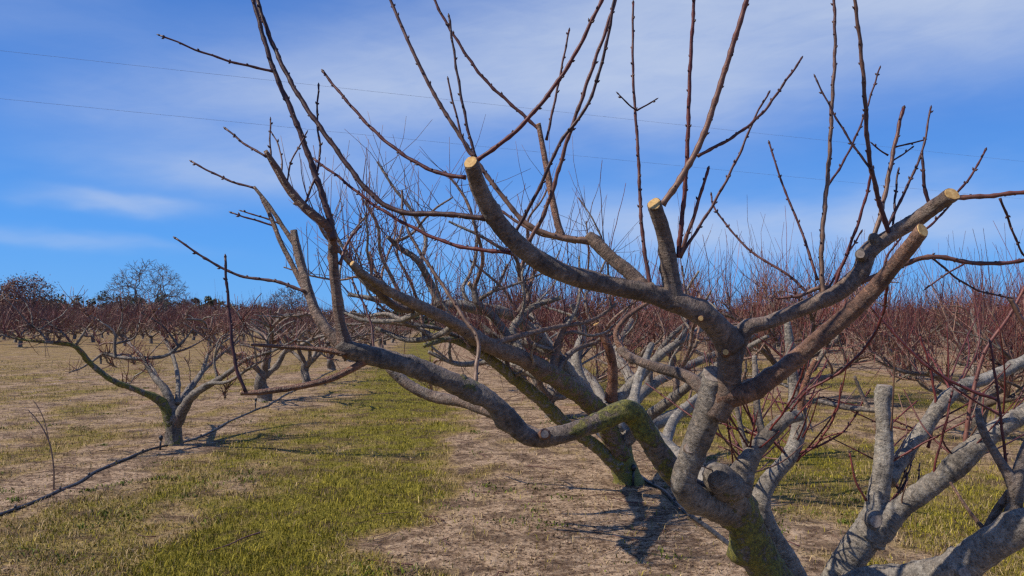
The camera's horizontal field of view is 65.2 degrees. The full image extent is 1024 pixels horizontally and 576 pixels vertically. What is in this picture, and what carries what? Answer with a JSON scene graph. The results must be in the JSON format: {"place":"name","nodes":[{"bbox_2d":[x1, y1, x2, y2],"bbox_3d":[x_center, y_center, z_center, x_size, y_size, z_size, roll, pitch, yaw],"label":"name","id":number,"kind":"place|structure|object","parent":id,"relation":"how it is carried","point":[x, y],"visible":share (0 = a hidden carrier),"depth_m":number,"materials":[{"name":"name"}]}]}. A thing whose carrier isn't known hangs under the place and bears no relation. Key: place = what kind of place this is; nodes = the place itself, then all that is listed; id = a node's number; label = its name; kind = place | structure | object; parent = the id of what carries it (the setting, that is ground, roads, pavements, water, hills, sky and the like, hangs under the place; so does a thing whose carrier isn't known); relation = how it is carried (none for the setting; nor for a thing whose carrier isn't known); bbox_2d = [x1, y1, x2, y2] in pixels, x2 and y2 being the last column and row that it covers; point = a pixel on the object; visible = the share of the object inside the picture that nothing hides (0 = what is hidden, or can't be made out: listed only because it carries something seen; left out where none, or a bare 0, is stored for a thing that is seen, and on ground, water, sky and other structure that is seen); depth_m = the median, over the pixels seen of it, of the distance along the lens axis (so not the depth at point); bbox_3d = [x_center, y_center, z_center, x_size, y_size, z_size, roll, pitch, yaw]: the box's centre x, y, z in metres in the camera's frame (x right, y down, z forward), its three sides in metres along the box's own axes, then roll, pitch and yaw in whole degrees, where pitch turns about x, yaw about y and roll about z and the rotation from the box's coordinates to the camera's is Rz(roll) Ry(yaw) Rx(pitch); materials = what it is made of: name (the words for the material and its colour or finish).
{"place":"outdoors","nodes":[
{"label":"outdoors","id":0,"kind":"place"},
{"bbox_2d":[0,324,1023,575],"bbox_3d":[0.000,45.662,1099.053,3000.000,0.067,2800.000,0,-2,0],"label":"ground","id":1,"kind":"structure","parent":0,"point":[208,404],"depth_m":9.07,"materials":[{"name":"beige soil"}]},
{"bbox_2d":[0,308,24,339],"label":"peach tree","id":2,"kind":"object","parent":1,"relation":"on","point":[3,338],"visible":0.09,"depth_m":69.78,"materials":[{"name":"brown plant"}]},
{"bbox_2d":[0,297,46,342],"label":"peach tree","id":3,"kind":"object","parent":1,"relation":"on","point":[15,340],"visible":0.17,"depth_m":60.48,"materials":[{"name":"brown plant"}]},
{"bbox_2d":[0,270,63,313],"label":"oak tree","id":4,"kind":"object","parent":1,"relation":"on","point":[23,290],"visible":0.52,"depth_m":114.81,"materials":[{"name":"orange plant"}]},
{"bbox_2d":[4,297,60,335],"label":"peach tree","id":5,"kind":"object","parent":1,"relation":"on","point":[39,310],"visible":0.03,"depth_m":85.42,"materials":[{"name":"brown plant"}]},
{"bbox_2d":[7,303,57,335],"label":"peach tree","id":6,"kind":"object","parent":1,"relation":"on","point":[34,332],"visible":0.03,"depth_m":74.45,"materials":[{"name":"brown plant"}]},
{"bbox_2d":[0,286,81,346],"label":"peach tree","id":7,"kind":"object","parent":1,"relation":"on","point":[14,321],"visible":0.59,"depth_m":50.76,"materials":[{"name":"brown plant"}]},
{"bbox_2d":[27,400,54,488],"bbox_3d":[-4.694,1.575,7.969,0.294,0.920,0.016,0,-2,0],"label":"dry weed","id":8,"kind":"object","parent":1,"relation":"on","point":[47,436],"visible":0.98,"depth_m":7.97,"materials":[{"name":"brown plant"}]},
{"bbox_2d":[7,287,85,339],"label":"peach tree","id":9,"kind":"object","parent":1,"relation":"on","point":[71,310],"visible":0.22,"depth_m":65.43,"materials":[{"name":"brown plant"}]},
{"bbox_2d":[25,298,91,340],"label":"peach tree","id":10,"kind":"object","parent":1,"relation":"on","point":[73,324],"visible":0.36,"depth_m":55.23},
{"bbox_2d":[39,297,110,338],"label":"peach tree","id":11,"kind":"object","parent":1,"relation":"on","point":[74,334],"visible":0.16,"depth_m":70.70,"materials":[{"name":"brown plant"}]},
{"bbox_2d":[61,303,109,335],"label":"peach tree","id":12,"kind":"object","parent":1,"relation":"on","point":[86,334],"visible":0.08,"depth_m":85.41,"materials":[{"name":"brown plant"}]},
{"bbox_2d":[48,295,131,341],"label":"peach tree","id":13,"kind":"object","parent":1,"relation":"on","point":[95,329],"visible":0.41,"depth_m":61.01,"materials":[{"name":"brown plant"}]},
{"bbox_2d":[78,304,119,337],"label":"peach tree","id":14,"kind":"object","parent":1,"relation":"on","point":[100,331],"visible":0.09,"depth_m":75.98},
{"bbox_2d":[80,286,152,340],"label":"peach tree","id":15,"kind":"object","parent":1,"relation":"on","point":[121,334],"visible":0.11,"depth_m":66.58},
{"bbox_2d":[92,298,146,335],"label":"peach tree","id":16,"kind":"object","parent":1,"relation":"on","point":[119,310],"visible":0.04,"depth_m":80.60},
{"bbox_2d":[96,305,161,345],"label":"peach tree","id":17,"kind":"object","parent":1,"relation":"on","point":[125,324],"visible":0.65,"depth_m":52.37,"materials":[{"name":"brown plant"}]},
{"bbox_2d":[92,257,194,311],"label":"bare tree","id":18,"kind":"object","parent":1,"relation":"on","point":[160,286],"visible":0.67,"depth_m":148.47,"materials":[{"name":"brown plant"}]},
{"bbox_2d":[130,301,166,338],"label":"peach tree","id":19,"kind":"object","parent":1,"relation":"on","point":[148,328],"visible":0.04,"depth_m":71.48,"materials":[{"name":"brown plant"}]},
{"bbox_2d":[112,288,186,343],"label":"peach tree","id":20,"kind":"object","parent":1,"relation":"on","point":[151,337],"visible":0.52,"depth_m":57.59,"materials":[{"name":"brown plant"}]},
{"bbox_2d":[159,435,162,449],"bbox_3d":[-4.611,2.055,10.505,0.051,0.240,0.052,0,-2,0],"label":"irrigation stake","id":21,"kind":"object","parent":1,"relation":"on","point":[160,437],"visible":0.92,"depth_m":10.49,"materials":[{"name":"black plastic"}]},
{"bbox_2d":[0,296,331,326],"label":"brown thicket","id":22,"kind":"object","parent":1,"relation":"on","point":[184,302],"visible":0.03,"depth_m":126.88,"materials":[{"name":"brown plant"}]},
{"bbox_2d":[0,369,335,515],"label":"irrigation hose","id":23,"kind":"object","parent":1,"relation":"on","point":[72,485],"visible":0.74,"depth_m":9.34,"materials":[{"name":"black plastic"}]},
{"bbox_2d":[0,278,342,445],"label":"peach tree","id":24,"kind":"object","parent":1,"relation":"on","point":[175,410],"visible":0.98,"depth_m":10.81,"materials":[{"name":"brown plant"}]},
{"bbox_2d":[147,299,207,340],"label":"peach tree","id":25,"kind":"object","parent":1,"relation":"on","point":[174,333],"visible":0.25,"depth_m":62.23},
{"bbox_2d":[161,300,211,336],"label":"peach tree","id":26,"kind":"object","parent":1,"relation":"on","point":[193,314],"visible":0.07,"depth_m":81.90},
{"bbox_2d":[157,294,231,339],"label":"peach tree","id":27,"kind":"object","parent":1,"relation":"on","point":[194,334],"visible":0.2,"depth_m":66.94,"materials":[{"name":"brown plant"}]},
{"bbox_2d":[183,298,212,335],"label":"peach tree","id":28,"kind":"object","parent":1,"relation":"on","point":[200,315],"visible":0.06,"depth_m":86.47,"materials":[{"name":"brown plant"}]},
{"bbox_2d":[189,297,207,311],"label":"bare tree","id":29,"kind":"object","parent":1,"relation":"on","point":[197,301],"visible":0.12,"depth_m":159.49,"materials":[{"name":"brown plant"}]},
{"bbox_2d":[181,300,237,334],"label":"peach tree","id":30,"kind":"object","parent":1,"relation":"on","point":[212,312],"visible":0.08,"depth_m":71.74,"materials":[{"name":"brown plant"}]},
{"bbox_2d":[165,291,256,345],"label":"peach tree","id":31,"kind":"object","parent":1,"relation":"on","point":[198,322],"visible":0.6,"depth_m":52.79,"materials":[{"name":"brown plant"}]},
{"bbox_2d":[200,305,264,338],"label":"peach tree","id":32,"kind":"object","parent":1,"relation":"on","point":[253,315],"visible":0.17,"depth_m":57.66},
{"bbox_2d":[203,301,264,340],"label":"peach tree","id":33,"kind":"object","parent":1,"relation":"on","point":[244,334],"visible":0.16,"depth_m":63.27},
{"bbox_2d":[209,532,260,550],"bbox_3d":[-2.107,1.930,6.091,0.041,0.017,0.562,-1,-2,20],"label":"fallen stick","id":34,"kind":"object","parent":1,"relation":"on","point":[238,540],"visible":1,"depth_m":6.14,"materials":[{"name":"brown wood"}]},
{"bbox_2d":[238,295,290,330],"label":"peach tree","id":35,"kind":"object","parent":1,"relation":"on","point":[259,310],"visible":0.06,"depth_m":68.12,"materials":[{"name":"brown plant"}]},
{"bbox_2d":[180,293,353,401],"bbox_3d":[-4.741,1.296,16.845,3.256,2.337,4.521,0,-2,12],"label":"peach tree","id":36,"kind":"object","parent":1,"relation":"on","point":[266,371],"visible":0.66,"depth_m":16.71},
{"bbox_2d":[251,297,303,332],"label":"peach tree","id":37,"kind":"object","parent":1,"relation":"on","point":[277,308],"visible":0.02,"depth_m":72.15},
{"bbox_2d":[263,287,305,312],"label":"bare tree","id":38,"kind":"object","parent":1,"relation":"on","point":[291,303],"visible":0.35,"depth_m":149.36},
{"bbox_2d":[242,287,327,342],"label":"peach tree","id":39,"kind":"object","parent":1,"relation":"on","point":[294,324],"visible":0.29,"depth_m":50.35,"materials":[{"name":"brown plant"}]},
{"bbox_2d":[235,316,370,382],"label":"peach tree","id":40,"kind":"object","parent":1,"relation":"on","point":[305,365],"visible":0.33,"depth_m":21.76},
{"bbox_2d":[274,297,332,340],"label":"peach tree","id":41,"kind":"object","parent":1,"relation":"on","point":[325,314],"visible":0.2,"depth_m":55.49,"materials":[{"name":"brown plant"}]},
{"bbox_2d":[301,307,378,361],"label":"peach tree","id":42,"kind":"object","parent":1,"relation":"on","point":[357,339],"visible":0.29,"depth_m":32.06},
{"bbox_2d":[299,317,384,369],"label":"peach tree","id":43,"kind":"object","parent":1,"relation":"on","point":[330,364],"visible":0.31,"depth_m":27.09,"materials":[{"name":"brown plant"}]},
{"bbox_2d":[333,305,359,328],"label":"peach tree","id":44,"kind":"object","parent":1,"relation":"on","point":[349,320],"visible":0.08,"depth_m":74.94,"materials":[{"name":"plant"}]},
{"bbox_2d":[320,306,388,343],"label":"peach tree","id":45,"kind":"object","parent":1,"relation":"on","point":[377,336],"visible":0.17,"depth_m":37.19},
{"bbox_2d":[345,318,398,345],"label":"peach tree","id":46,"kind":"object","parent":1,"relation":"on","point":[370,343],"visible":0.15,"depth_m":43.65,"materials":[{"name":"brown plant"}]},
{"bbox_2d":[352,314,411,347],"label":"peach tree","id":47,"kind":"object","parent":1,"relation":"on","point":[380,344],"visible":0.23,"depth_m":48.77,"materials":[{"name":"brown plant"}]},
{"bbox_2d":[356,325,408,344],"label":"peach tree","id":48,"kind":"object","parent":1,"relation":"on","point":[384,342],"visible":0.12,"depth_m":54.50,"materials":[{"name":"brown plant"}]},
{"bbox_2d":[401,318,418,335],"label":"peach tree","id":49,"kind":"object","parent":1,"relation":"on","point":[413,330],"visible":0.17,"depth_m":76.05,"materials":[{"name":"grey plant"}]},
{"bbox_2d":[438,284,505,334],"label":"peach tree","id":50,"kind":"object","parent":1,"relation":"on","point":[463,313],"visible":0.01,"depth_m":35.51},
{"bbox_2d":[451,280,510,365],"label":"peach tree","id":51,"kind":"object","parent":1,"relation":"on","point":[479,316],"visible":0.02,"depth_m":29.70,"materials":[{"name":"brown plant"}]},
{"bbox_2d":[428,256,569,375],"bbox_3d":[-0.431,0.824,24.582,4.481,3.873,4.033,-1,-2,23],"label":"peach tree","id":52,"kind":"object","parent":1,"relation":"on","point":[472,317],"visible":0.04,"depth_m":24.09,"materials":[{"name":"brown plant"}]},
{"bbox_2d":[406,246,595,389],"bbox_3d":[-0.134,0.707,19.557,4.558,3.662,3.870,-1,-2,19],"label":"peach tree","id":53,"kind":"object","parent":1,"relation":"on","point":[476,315],"visible":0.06,"depth_m":19.78,"materials":[{"name":"brown plant"}]},
{"bbox_2d":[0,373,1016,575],"bbox_3d":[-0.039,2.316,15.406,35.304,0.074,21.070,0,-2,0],"label":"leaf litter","id":54,"kind":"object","parent":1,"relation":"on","point":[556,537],"visible":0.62,"depth_m":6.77,"materials":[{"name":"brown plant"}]},
{"bbox_2d":[16,290,1003,326],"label":"pine wood","id":55,"kind":"object","parent":1,"relation":"on","point":[210,300],"visible":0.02,"depth_m":197.37,"materials":[{"name":"plant"}]},
{"bbox_2d":[0,382,1022,575],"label":"weed rosettes","id":56,"kind":"object","parent":1,"relation":"on","point":[843,521],"visible":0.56,"depth_m":7.44,"materials":[{"name":"green plant"}]},
{"bbox_2d":[1,376,1023,575],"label":"fallen prunings","id":57,"kind":"object","parent":1,"relation":"on","point":[474,491],"visible":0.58,"depth_m":7.26,"materials":[{"name":"brown wood"}]},
{"bbox_2d":[281,114,824,485],"bbox_3d":[0.749,0.351,8.101,4.146,3.545,7.627,-1,-3,25],"label":"peach tree","id":58,"kind":"object","parent":1,"relation":"on","point":[509,357],"visible":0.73,"depth_m":7.16,"materials":[{"name":"brown plant"}]},
{"bbox_2d":[465,220,672,417],"bbox_3d":[0.680,0.411,13.853,3.979,3.821,4.422,-2,-3,39],"label":"peach tree","id":59,"kind":"object","parent":1,"relation":"on","point":[557,396],"visible":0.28,"depth_m":13.94,"materials":[{"name":"brown plant"}]},
{"bbox_2d":[157,0,1023,575],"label":"peach tree","id":60,"kind":"object","parent":1,"relation":"on","point":[733,502],"visible":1,"depth_m":2.31,"materials":[{"name":"brown plant"}]},
{"bbox_2d":[559,286,662,355],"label":"peach tree","id":61,"kind":"object","parent":1,"relation":"on","point":[590,315],"visible":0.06,"depth_m":38.03,"materials":[{"name":"brown plant"}]},
{"bbox_2d":[631,464,635,485],"bbox_3d":[1.257,1.957,8.262,0.051,0.270,0.052,0,-2,0],"label":"irrigation stake","id":62,"kind":"object","parent":1,"relation":"on","point":[633,467],"visible":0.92,"depth_m":8.25,"materials":[{"name":"black plastic"}]},
{"bbox_2d":[568,258,712,352],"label":"peach tree","id":63,"kind":"object","parent":1,"relation":"on","point":[639,314],"visible":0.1,"depth_m":32.72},
{"bbox_2d":[596,433,728,545],"bbox_3d":[1.437,2.022,8.773,0.162,0.105,8.253,0,-2,-4],"label":"irrigation hose","id":64,"kind":"object","parent":1,"relation":"on","point":[715,533],"visible":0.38,"depth_m":6.83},
{"bbox_2d":[609,252,741,366],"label":"peach tree","id":65,"kind":"object","parent":1,"relation":"on","point":[674,357],"visible":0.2,"depth_m":27.08,"materials":[{"name":"brown plant"}]},
{"bbox_2d":[676,281,740,343],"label":"peach tree","id":66,"kind":"object","parent":1,"relation":"on","point":[722,304],"visible":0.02,"depth_m":57.12,"materials":[{"name":"brown plant"}]},
{"bbox_2d":[611,226,808,362],"bbox_3d":[5.254,0.403,22.074,5.268,4.566,5.014,0,-2,9],"label":"peach tree","id":67,"kind":"object","parent":1,"relation":"on","point":[702,353],"visible":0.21,"depth_m":21.73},
{"bbox_2d":[674,270,762,350],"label":"peach tree","id":68,"kind":"object","parent":1,"relation":"on","point":[726,317],"visible":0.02,"depth_m":39.21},
{"bbox_2d":[728,298,796,356],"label":"peach tree","id":69,"kind":"object","parent":1,"relation":"on","point":[766,315],"visible":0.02,"depth_m":34.43,"materials":[{"name":"brown plant"}]},
{"bbox_2d":[677,194,934,383],"bbox_3d":[5.769,0.176,16.619,5.228,4.518,4.705,0,-2,-8],"label":"peach tree","id":70,"kind":"object","parent":1,"relation":"on","point":[820,354],"visible":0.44,"depth_m":16.18,"materials":[{"name":"brown plant"}]},
{"bbox_2d":[756,261,861,366],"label":"peach tree","id":71,"kind":"object","parent":1,"relation":"on","point":[805,335],"visible":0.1,"depth_m":29.14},
{"bbox_2d":[763,272,861,332],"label":"peach tree","id":72,"kind":"object","parent":1,"relation":"on","point":[791,304],"visible":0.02,"depth_m":40.95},
{"bbox_2d":[804,301,914,352],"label":"peach tree","id":73,"kind":"object","parent":1,"relation":"on","point":[857,337],"visible":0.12,"depth_m":36.03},
{"bbox_2d":[845,270,922,344],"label":"peach tree","id":74,"kind":"object","parent":1,"relation":"on","point":[890,310],"visible":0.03,"depth_m":45.23,"materials":[{"name":"brown plant"}]},
{"bbox_2d":[816,238,967,377],"bbox_3d":[11.118,0.559,23.295,4.554,4.308,5.363,-1,-3,24],"label":"peach tree","id":75,"kind":"object","parent":1,"relation":"on","point":[939,324],"visible":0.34,"depth_m":23.14,"materials":[{"name":"brown plant"}]},
{"bbox_2d":[804,221,1023,433],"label":"peach tree","id":76,"kind":"object","parent":1,"relation":"on","point":[908,367],"visible":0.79,"depth_m":11.65,"materials":[{"name":"brown plant"}]},
{"bbox_2d":[901,294,960,347],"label":"peach tree","id":77,"kind":"object","parent":1,"relation":"on","point":[931,327],"visible":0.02,"depth_m":49.13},
{"bbox_2d":[887,283,975,353],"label":"peach tree","id":78,"kind":"object","parent":1,"relation":"on","point":[931,325],"visible":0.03,"depth_m":40.49,"materials":[{"name":"brown plant"}]},
{"bbox_2d":[897,266,1020,365],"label":"peach tree","id":79,"kind":"object","parent":1,"relation":"on","point":[953,341],"visible":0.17,"depth_m":29.64,"materials":[{"name":"brown plant"}]},
{"bbox_2d":[906,242,1023,361],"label":"peach tree","id":80,"kind":"object","parent":1,"relation":"on","point":[1004,309],"visible":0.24,"depth_m":18.79,"materials":[{"name":"brown plant"}]},
{"bbox_2d":[930,286,999,342],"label":"peach tree","id":81,"kind":"object","parent":1,"relation":"on","point":[963,313],"visible":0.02,"depth_m":55.39,"materials":[{"name":"brown plant"}]},
{"bbox_2d":[943,273,1023,355],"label":"peach tree","id":82,"kind":"object","parent":1,"relation":"on","point":[995,300],"visible":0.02,"depth_m":35.20,"materials":[{"name":"brown plant"}]},
{"bbox_2d":[993,264,1023,328],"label":"peach tree","id":83,"kind":"object","parent":1,"relation":"on","point":[1014,296],"visible":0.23,"depth_m":24.73,"materials":[{"name":"brown plant"}]},
{"bbox_2d":[0,359,1023,575],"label":"green grass","id":84,"kind":"structure","parent":0,"point":[226,556],"depth_m":7.23,"materials":[{"name":"green plant"}]},
{"bbox_2d":[0,358,1023,575],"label":"dry grass","id":85,"kind":"structure","parent":0,"point":[172,532],"depth_m":7.71,"materials":[{"name":"plant"}]},
{"bbox_2d":[0,0,1023,315],"label":"sky","id":86,"kind":"structure","parent":0,"point":[86,193],"materials":[{"name":"blue"}]},
{"bbox_2d":[8,99,1017,198],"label":"power line","id":87,"kind":"object","parent":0,"point":[422,140],"visible":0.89,"depth_m":35.76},
{"bbox_2d":[7,51,1023,161],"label":"power line","id":88,"kind":"object","parent":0,"point":[464,101],"visible":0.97,"depth_m":36.09,"materials":[{"name":"black metal"}]}
]}

